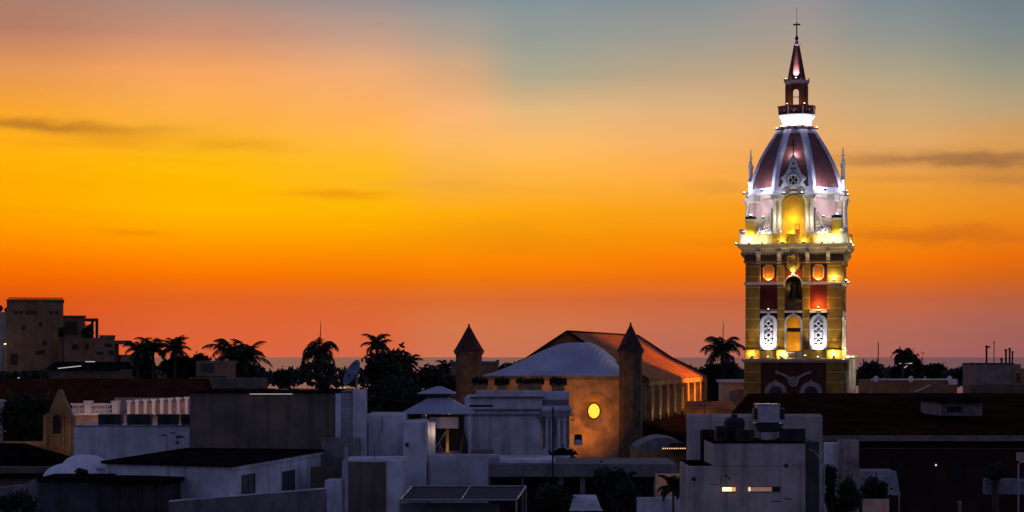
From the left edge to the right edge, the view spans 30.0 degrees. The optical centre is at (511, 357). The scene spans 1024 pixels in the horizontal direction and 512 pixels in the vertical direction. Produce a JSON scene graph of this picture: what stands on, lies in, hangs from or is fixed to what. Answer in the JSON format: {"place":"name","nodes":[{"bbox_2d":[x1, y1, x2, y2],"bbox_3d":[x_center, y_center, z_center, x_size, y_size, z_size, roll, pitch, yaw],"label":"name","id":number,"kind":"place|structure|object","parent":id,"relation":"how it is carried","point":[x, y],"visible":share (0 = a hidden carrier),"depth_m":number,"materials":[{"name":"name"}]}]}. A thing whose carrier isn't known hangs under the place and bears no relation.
{"place":"outdoors","nodes":[
{"label":"outdoors","id":0,"kind":"place"},
{"bbox_2d":[0,479,38,511],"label":"wall","id":1,"kind":"structure","parent":0,"point":[33,487],"depth_m":93.00,"materials":[{"name":"concrete"}]},
{"bbox_2d":[0,441,42,447],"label":"garden wall","id":2,"kind":"structure","parent":0,"point":[37,443],"depth_m":124.50,"materials":[{"name":"stone"}]},
{"bbox_2d":[0,443,69,486],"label":"dark roof house","id":3,"kind":"structure","parent":0,"point":[22,463],"depth_m":113.39,"materials":[{"name":"black tile"}]},
{"bbox_2d":[43,389,75,456],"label":"chapel front","id":4,"kind":"structure","parent":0,"point":[59,420],"depth_m":124.00,"materials":[{"name":"stone"}]},
{"bbox_2d":[63,455,104,473],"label":"vaulted roof","id":5,"kind":"structure","parent":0,"point":[93,461],"depth_m":98.47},
{"bbox_2d":[0,378,212,412],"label":"long house","id":6,"kind":"structure","parent":0,"point":[95,390],"depth_m":163.96,"materials":[{"name":"beige paint"}]},
{"bbox_2d":[98,414,123,424],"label":"window","id":7,"kind":"structure","parent":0,"point":[110,419],"depth_m":110.60,"materials":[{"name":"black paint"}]},
{"bbox_2d":[71,397,189,424],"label":"balustraded house","id":8,"kind":"structure","parent":0,"point":[153,406],"depth_m":135.20,"materials":[{"name":"white paint"}]},
{"bbox_2d":[74,423,189,459],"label":"whitewashed house","id":9,"kind":"structure","parent":0,"point":[107,442],"depth_m":110.00,"materials":[{"name":"paint"}]},
{"bbox_2d":[127,414,152,424],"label":"window","id":10,"kind":"structure","parent":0,"point":[139,419],"depth_m":110.60,"materials":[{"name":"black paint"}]},
{"bbox_2d":[157,414,178,424],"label":"window","id":11,"kind":"structure","parent":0,"point":[167,419],"depth_m":110.60,"materials":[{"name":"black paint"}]},
{"bbox_2d":[101,448,337,498],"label":"white house","id":12,"kind":"structure","parent":0,"point":[209,472],"depth_m":94.02,"materials":[{"name":"paint"}]},
{"bbox_2d":[241,473,255,493],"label":"window","id":13,"kind":"structure","parent":12,"relation":"in","point":[248,482],"depth_m":92.40,"materials":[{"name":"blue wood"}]},
{"bbox_2d":[282,469,294,490],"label":"window","id":14,"kind":"structure","parent":12,"relation":"in","point":[288,477],"depth_m":98.69,"materials":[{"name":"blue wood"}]},
{"bbox_2d":[195,361,267,388],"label":"walled house","id":15,"kind":"structure","parent":0,"point":[220,374],"depth_m":219.97,"materials":[{"name":"beige paint"}]},
{"bbox_2d":[201,363,213,371],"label":"window","id":16,"kind":"structure","parent":15,"relation":"in","point":[205,367],"depth_m":219.98,"materials":[{"name":"blue glass"}]},
{"bbox_2d":[342,447,406,511],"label":"building","id":17,"kind":"structure","parent":0,"point":[377,484],"depth_m":98.85,"materials":[{"name":"paint"}]},
{"bbox_2d":[450,360,498,399],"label":"seafront house","id":18,"kind":"structure","parent":0,"point":[488,367],"depth_m":240.00,"materials":[{"name":"beige paint"}]},
{"bbox_2d":[0,360,961,388],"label":"wood","id":19,"kind":"object","parent":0,"point":[308,377],"visible":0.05,"depth_m":272.63,"materials":[{"name":"green plant"}]},
{"bbox_2d":[0,0,1023,356],"label":"sky","id":20,"kind":"structure","parent":0,"point":[525,174],"materials":[{"name":"orange"}]},
{"bbox_2d":[552,407,553,480],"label":"flag pole","id":21,"kind":"object","parent":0,"point":[552,443],"visible":1,"depth_m":99.36,"materials":[{"name":"metal"}]},
{"bbox_2d":[488,455,676,511],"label":"concrete terrace","id":22,"kind":"structure","parent":0,"point":[574,475],"depth_m":102.36,"materials":[{"name":"concrete"}]},
{"bbox_2d":[548,445,577,457],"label":"balcony planter","id":23,"kind":"object","parent":22,"relation":"on","point":[562,452],"visible":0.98,"depth_m":108.35,"materials":[{"name":"green plant"}]},
{"bbox_2d":[151,357,1023,415],"bbox_3d":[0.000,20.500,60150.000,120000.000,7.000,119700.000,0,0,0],"label":"sea","id":24,"kind":"structure","parent":0,"point":[284,363],"depth_m":7469.89,"materials":[{"name":"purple liquid"}]},
{"bbox_2d":[630,434,685,473],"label":"vaulted house","id":25,"kind":"structure","parent":0,"point":[650,446],"depth_m":126.40,"materials":[{"name":"concrete"}]},
{"bbox_2d":[636,497,679,511],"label":"wall","id":26,"kind":"structure","parent":0,"point":[650,504],"depth_m":92.00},
{"bbox_2d":[655,474,679,496],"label":"lit wall","id":27,"kind":"structure","parent":0,"point":[659,482],"depth_m":97.50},
{"bbox_2d":[680,414,822,511],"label":"white block","id":28,"kind":"structure","parent":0,"point":[757,474],"depth_m":80.00,"materials":[{"name":"paint"}]},
{"bbox_2d":[700,429,713,459],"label":"doorway","id":29,"kind":"structure","parent":28,"relation":"in","point":[704,433],"depth_m":84.89,"materials":[{"name":"black"}]},
{"bbox_2d":[715,425,726,440],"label":"air conditioner","id":30,"kind":"object","parent":28,"relation":"on","point":[720,432],"visible":0.98,"depth_m":81.00,"materials":[{"name":"black paint"}]},
{"bbox_2d":[724,414,744,439],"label":"water tank","id":31,"kind":"object","parent":28,"relation":"on","point":[733,422],"visible":0.69,"depth_m":81.92,"materials":[{"name":"black paint"}]},
{"bbox_2d":[735,429,753,440],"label":"air conditioner","id":32,"kind":"object","parent":28,"relation":"on","point":[744,434],"visible":0.98,"depth_m":81.20,"materials":[{"name":"black paint"}]},
{"bbox_2d":[749,486,771,491],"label":"slit window","id":33,"kind":"structure","parent":28,"relation":"in","point":[752,488],"depth_m":79.98,"materials":[{"name":"glass"}]},
{"bbox_2d":[751,403,784,439],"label":"exhaust unit","id":34,"kind":"object","parent":28,"relation":"on","point":[767,418],"visible":0.98,"depth_m":82.05,"materials":[{"name":"metal"}]},
{"bbox_2d":[779,428,804,440],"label":"air conditioner","id":35,"kind":"object","parent":28,"relation":"on","point":[791,434],"visible":0.97,"depth_m":81.00,"materials":[{"name":"black paint"}]},
{"bbox_2d":[809,449,824,511],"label":"conduit","id":36,"kind":"object","parent":28,"relation":"attached to","point":[823,479],"visible":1,"depth_m":79.95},
{"bbox_2d":[735,22,854,397],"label":"bell tower","id":37,"kind":"structure","parent":0,"point":[795,245],"depth_m":166.28,"materials":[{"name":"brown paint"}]},
{"bbox_2d":[847,355,856,392],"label":"church buttress","id":38,"kind":"structure","parent":37,"relation":"attached to","point":[851,375],"depth_m":174.00,"materials":[{"name":"beige stone"}]},
{"bbox_2d":[862,499,888,511],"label":"lit wall","id":39,"kind":"structure","parent":0,"point":[875,505],"depth_m":97.00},
{"bbox_2d":[731,393,1023,511],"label":"building","id":40,"kind":"structure","parent":0,"point":[960,440],"depth_m":112.00,"materials":[{"name":"tile"}]},
{"bbox_2d":[893,459,905,481],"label":"window","id":41,"kind":"structure","parent":40,"relation":"in","point":[899,465],"depth_m":111.97,"materials":[{"name":"black"}]},
{"bbox_2d":[949,459,964,480],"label":"window","id":42,"kind":"structure","parent":40,"relation":"in","point":[956,466],"depth_m":111.97,"materials":[{"name":"black"}]},
{"bbox_2d":[858,376,957,392],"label":"building","id":43,"kind":"structure","parent":0,"point":[910,384],"depth_m":190.00,"materials":[{"name":"beige paint"}]},
{"bbox_2d":[962,363,1023,392],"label":"chimney block","id":44,"kind":"structure","parent":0,"point":[993,377],"depth_m":205.00,"materials":[{"name":"grey paint"}]},
{"bbox_2d":[983,478,1023,493],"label":"balcony wall","id":45,"kind":"structure","parent":0,"point":[1007,485],"depth_m":99.00,"materials":[{"name":"grey concrete"}]},
{"bbox_3d":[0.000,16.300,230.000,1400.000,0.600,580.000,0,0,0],"label":"ground","id":46,"kind":"structure","parent":0,"visible":0},
{"bbox_2d":[0,486,41,511],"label":"potted shrub","id":47,"kind":"object","parent":46,"relation":"on","point":[12,502],"visible":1,"depth_m":83.98,"materials":[{"name":"green plant"}]},
{"bbox_2d":[0,389,52,440],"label":"round tree","id":48,"kind":"object","parent":46,"relation":"on","point":[22,417],"visible":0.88,"depth_m":129.06,"materials":[{"name":"green plant"}]},
{"bbox_2d":[57,326,68,361],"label":"potted shrub","id":49,"kind":"object","parent":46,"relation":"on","point":[62,331],"visible":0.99,"depth_m":325.83,"materials":[{"name":"green plant"}]},
{"bbox_2d":[0,297,146,372],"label":"apartment block","id":50,"kind":"structure","parent":46,"relation":"on","point":[29,333],"depth_m":329.39,"materials":[{"name":"beige paint"}]},
{"bbox_2d":[65,321,77,334],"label":"window","id":51,"kind":"structure","parent":50,"relation":"in","point":[72,326],"depth_m":331.84,"materials":[{"name":"black glass"}]},
{"bbox_2d":[81,323,94,337],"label":"potted shrub","id":52,"kind":"object","parent":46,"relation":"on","point":[87,330],"visible":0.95,"depth_m":331.30,"materials":[{"name":"green plant"}]},
{"bbox_2d":[36,474,183,511],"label":"roof shed","id":53,"kind":"structure","parent":46,"relation":"on","point":[97,493],"depth_m":88.80,"materials":[{"name":"paint"}]},
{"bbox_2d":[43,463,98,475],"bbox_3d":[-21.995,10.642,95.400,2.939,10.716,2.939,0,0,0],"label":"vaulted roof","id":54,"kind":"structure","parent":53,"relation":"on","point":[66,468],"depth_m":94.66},
{"bbox_2d":[44,362,191,377],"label":"house","id":55,"kind":"structure","parent":46,"relation":"on","point":[102,369],"depth_m":262.00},
{"bbox_2d":[122,337,151,377],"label":"palm tree","id":56,"kind":"object","parent":46,"relation":"on","point":[134,347],"visible":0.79,"depth_m":239.77,"materials":[{"name":"green plant"}]},
{"bbox_2d":[129,357,159,377],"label":"round tree","id":57,"kind":"object","parent":46,"relation":"on","point":[145,370],"visible":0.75,"depth_m":241.65,"materials":[{"name":"green plant"}]},
{"bbox_2d":[134,337,167,377],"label":"palm tree","id":58,"kind":"object","parent":46,"relation":"on","point":[151,348],"visible":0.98,"depth_m":237.29,"materials":[{"name":"green plant"}]},
{"bbox_2d":[157,355,192,377],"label":"round tree","id":59,"kind":"object","parent":46,"relation":"on","point":[168,367],"visible":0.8,"depth_m":238.83,"materials":[{"name":"green plant"}]},
{"bbox_2d":[160,335,190,377],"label":"palm tree","id":60,"kind":"object","parent":46,"relation":"on","point":[175,344],"visible":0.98,"depth_m":237.57,"materials":[{"name":"green plant"}]},
{"bbox_2d":[185,351,211,377],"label":"round tree","id":61,"kind":"object","parent":46,"relation":"on","point":[191,370],"visible":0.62,"depth_m":239.28,"materials":[{"name":"green plant"}]},
{"bbox_2d":[201,338,255,361],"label":"palm tree","id":62,"kind":"object","parent":46,"relation":"on","point":[226,348],"visible":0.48,"depth_m":234.28,"materials":[{"name":"green plant"}]},
{"bbox_2d":[215,356,270,377],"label":"broad tree","id":63,"kind":"object","parent":46,"relation":"on","point":[240,371],"visible":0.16,"depth_m":231.47,"materials":[{"name":"green plant"}]},
{"bbox_2d":[223,339,272,376],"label":"palm tree","id":64,"kind":"object","parent":46,"relation":"on","point":[250,353],"visible":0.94,"depth_m":231.51,"materials":[{"name":"green plant"}]},
{"bbox_2d":[169,488,326,511],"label":"yard wall","id":65,"kind":"structure","parent":46,"relation":"on","point":[309,500],"depth_m":91.33,"materials":[{"name":"concrete"}]},
{"bbox_2d":[189,388,366,455],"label":"grey building","id":66,"kind":"structure","parent":46,"relation":"on","point":[289,418],"depth_m":106.00,"materials":[{"name":"black paint"}]},
{"bbox_2d":[343,360,359,388],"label":"satellite dish","id":67,"kind":"object","parent":66,"relation":"on","point":[353,370],"visible":0.98,"depth_m":128.19,"materials":[{"name":"blue paint"}]},
{"bbox_2d":[270,366,295,387],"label":"round tree","id":68,"kind":"object","parent":46,"relation":"on","point":[282,378],"visible":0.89,"depth_m":224.50,"materials":[{"name":"green plant"}]},
{"bbox_2d":[300,322,338,376],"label":"palm tree","id":69,"kind":"object","parent":46,"relation":"on","point":[321,352],"visible":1,"depth_m":189.34,"materials":[{"name":"green plant"}]},
{"bbox_2d":[314,375,332,387],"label":"round tree","id":70,"kind":"object","parent":46,"relation":"on","point":[319,380],"visible":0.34,"depth_m":188.63,"materials":[{"name":"green plant"}]},
{"bbox_2d":[325,478,343,511],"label":"lean to wall","id":71,"kind":"structure","parent":46,"relation":"on","point":[335,493],"depth_m":97.00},
{"bbox_2d":[321,437,360,477],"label":"shaded wall","id":72,"kind":"structure","parent":46,"relation":"on","point":[333,455],"depth_m":104.60,"materials":[{"name":"paint"}]},
{"bbox_2d":[360,334,391,354],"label":"palm tree","id":73,"kind":"object","parent":46,"relation":"on","point":[376,342],"visible":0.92,"depth_m":167.65,"materials":[{"name":"green plant"}]},
{"bbox_2d":[367,412,408,455],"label":"roof wall","id":74,"kind":"structure","parent":46,"relation":"on","point":[389,425],"depth_m":108.00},
{"bbox_2d":[402,386,493,453],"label":"gazebo","id":75,"kind":"object","parent":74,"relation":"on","point":[442,409],"visible":0.68,"depth_m":113.16,"materials":[{"name":"metal"}]},
{"bbox_2d":[359,342,418,406],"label":"broad tree","id":76,"kind":"object","parent":46,"relation":"on","point":[380,366],"visible":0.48,"depth_m":164.50,"materials":[{"name":"green plant"}]},
{"bbox_2d":[367,370,431,418],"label":"broad tree","id":77,"kind":"object","parent":46,"relation":"on","point":[392,389],"visible":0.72,"depth_m":148.87,"materials":[{"name":"green plant"}]},
{"bbox_2d":[403,351,423,372],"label":"palm tree","id":78,"kind":"object","parent":46,"relation":"on","point":[412,361],"visible":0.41,"depth_m":168.04,"materials":[{"name":"green plant"}]},
{"bbox_2d":[403,419,428,502],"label":"roof wall","id":79,"kind":"structure","parent":46,"relation":"on","point":[416,437],"depth_m":107.00,"materials":[{"name":"paint"}]},
{"bbox_2d":[429,422,435,453],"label":"gazebo wall","id":80,"kind":"structure","parent":46,"relation":"on","point":[432,437],"depth_m":111.60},
{"bbox_2d":[410,363,455,414],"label":"broad tree","id":81,"kind":"object","parent":46,"relation":"on","point":[431,375],"visible":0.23,"depth_m":165.29,"materials":[{"name":"green plant"}]},
{"bbox_2d":[435,360,450,374],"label":"palm tree","id":82,"kind":"object","parent":46,"relation":"on","point":[445,366],"visible":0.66,"depth_m":249.64,"materials":[{"name":"green plant"}]},
{"bbox_2d":[401,503,499,511],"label":"courtyard wall","id":83,"kind":"structure","parent":46,"relation":"on","point":[450,507],"depth_m":91.50,"materials":[{"name":"paint"}]},
{"bbox_2d":[399,485,526,511],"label":"pergola","id":84,"kind":"object","parent":46,"relation":"on","point":[412,493],"visible":1,"depth_m":92.80,"materials":[{"name":"metal"}]},
{"bbox_2d":[427,454,499,502],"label":"terrace wall","id":85,"kind":"structure","parent":46,"relation":"on","point":[457,469],"depth_m":109.00,"materials":[{"name":"paint"}]},
{"bbox_2d":[454,324,483,431],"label":"turret","id":86,"kind":"object","parent":46,"relation":"on","point":[468,348],"visible":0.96,"depth_m":150.15,"materials":[{"name":"stone"}]},
{"bbox_2d":[464,390,571,454],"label":"cornice building","id":87,"kind":"structure","parent":46,"relation":"on","point":[514,422],"depth_m":118.00,"materials":[{"name":"paint"}]},
{"bbox_2d":[471,376,488,390],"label":"roof planter","id":88,"kind":"object","parent":87,"relation":"on","point":[482,381],"visible":1,"depth_m":120.00,"materials":[{"name":"stone"}]},
{"bbox_2d":[494,376,509,389],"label":"roof planter","id":89,"kind":"object","parent":87,"relation":"on","point":[501,383],"visible":1,"depth_m":120.00,"materials":[{"name":"stone"}]},
{"bbox_2d":[515,376,544,389],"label":"roof planter","id":90,"kind":"object","parent":87,"relation":"on","point":[536,383],"visible":1,"depth_m":120.00,"materials":[{"name":"stone"}]},
{"bbox_2d":[549,375,567,390],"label":"roof planter","id":91,"kind":"object","parent":87,"relation":"on","point":[557,384],"visible":1,"depth_m":120.00,"materials":[{"name":"stone"}]},
{"bbox_2d":[532,476,575,511],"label":"broad tree","id":92,"kind":"object","parent":46,"relation":"on","point":[550,497],"visible":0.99,"depth_m":91.25,"materials":[{"name":"green plant"}]},
{"bbox_2d":[569,495,602,511],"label":"awning","id":93,"kind":"object","parent":46,"relation":"on","point":[584,502],"visible":1,"depth_m":90.49,"materials":[{"name":"white paint"}]},
{"bbox_2d":[481,330,706,457],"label":"church","id":94,"kind":"structure","parent":46,"relation":"on","point":[586,363],"depth_m":151.13,"materials":[{"name":"paint"}]},
{"bbox_2d":[577,393,613,432],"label":"round window","id":95,"kind":"structure","parent":94,"relation":"in","point":[595,412],"depth_m":149.24,"materials":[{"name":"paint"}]},
{"bbox_2d":[589,461,641,511],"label":"broad tree","id":96,"kind":"object","parent":46,"relation":"on","point":[621,493],"visible":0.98,"depth_m":92.73,"materials":[{"name":"green plant"}]},
{"bbox_2d":[617,323,643,457],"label":"turret","id":97,"kind":"object","parent":46,"relation":"on","point":[630,350],"visible":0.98,"depth_m":147.46,"materials":[{"name":"stone"}]},
{"bbox_2d":[657,475,679,511],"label":"palm tree","id":98,"kind":"object","parent":46,"relation":"on","point":[673,483],"visible":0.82,"depth_m":87.81,"materials":[{"name":"green plant"}]},
{"bbox_2d":[685,401,734,416],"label":"tiled parapet","id":99,"kind":"structure","parent":46,"relation":"on","point":[716,407],"depth_m":160.00,"materials":[{"name":"tile"}]},
{"bbox_2d":[701,355,741,400],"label":"round tree","id":100,"kind":"object","parent":46,"relation":"on","point":[712,373],"visible":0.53,"depth_m":204.72,"materials":[{"name":"green plant"}]},
{"bbox_2d":[700,325,744,378],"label":"palm tree","id":101,"kind":"object","parent":46,"relation":"on","point":[721,349],"visible":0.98,"depth_m":204.41,"materials":[{"name":"green plant"}]},
{"bbox_2d":[716,379,743,407],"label":"pale annex","id":102,"kind":"object","parent":46,"relation":"on","point":[728,389],"visible":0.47,"depth_m":186.00,"materials":[{"name":"paint"}]},
{"bbox_2d":[823,442,837,511],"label":"broken wall","id":103,"kind":"structure","parent":46,"relation":"on","point":[830,453],"depth_m":90.00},
{"bbox_2d":[824,464,842,511],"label":"round tree","id":104,"kind":"object","parent":46,"relation":"on","point":[830,497],"visible":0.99,"depth_m":88.32,"materials":[{"name":"green plant"}]},
{"bbox_2d":[838,440,858,511],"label":"stained wall","id":105,"kind":"structure","parent":46,"relation":"on","point":[848,458],"depth_m":89.50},
{"bbox_2d":[833,473,865,511],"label":"round tree","id":106,"kind":"object","parent":46,"relation":"on","point":[849,495],"visible":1,"depth_m":87.83,"materials":[{"name":"green plant"}]},
{"bbox_2d":[856,359,887,378],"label":"round tree","id":107,"kind":"object","parent":46,"relation":"on","point":[869,370],"visible":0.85,"depth_m":261.47,"materials":[{"name":"green plant"}]},
{"bbox_2d":[860,471,892,505],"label":"broad tree","id":108,"kind":"object","parent":46,"relation":"on","point":[874,488],"visible":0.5,"depth_m":98.58,"materials":[{"name":"green plant"}]},
{"bbox_2d":[859,469,899,511],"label":"canvas canopy","id":109,"kind":"object","parent":46,"relation":"on","point":[890,476],"visible":0.5,"depth_m":103.47,"materials":[{"name":"fabric"}]},
{"bbox_2d":[886,346,917,378],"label":"round tree","id":110,"kind":"object","parent":46,"relation":"on","point":[895,372],"visible":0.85,"depth_m":261.58,"materials":[{"name":"green plant"}]},
{"bbox_2d":[892,348,912,378],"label":"palm tree","id":111,"kind":"object","parent":46,"relation":"on","point":[902,355],"visible":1,"depth_m":259.57,"materials":[{"name":"green plant"}]},
{"bbox_2d":[910,353,924,378],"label":"round tree","id":112,"kind":"object","parent":46,"relation":"on","point":[918,365],"visible":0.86,"depth_m":261.61,"materials":[{"name":"green plant"}]},
{"bbox_2d":[922,362,945,378],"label":"round tree","id":113,"kind":"object","parent":46,"relation":"on","point":[933,371],"visible":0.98,"depth_m":261.36,"materials":[{"name":"green plant"}]},
{"bbox_2d":[947,362,971,385],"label":"round tree","id":114,"kind":"object","parent":46,"relation":"on","point":[956,373],"visible":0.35,"depth_m":257.27,"materials":[{"name":"green plant"}]},
{"bbox_2d":[984,459,1006,511],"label":"round tree","id":115,"kind":"object","parent":46,"relation":"on","point":[996,473],"visible":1,"depth_m":98.42,"materials":[{"name":"green plant"}]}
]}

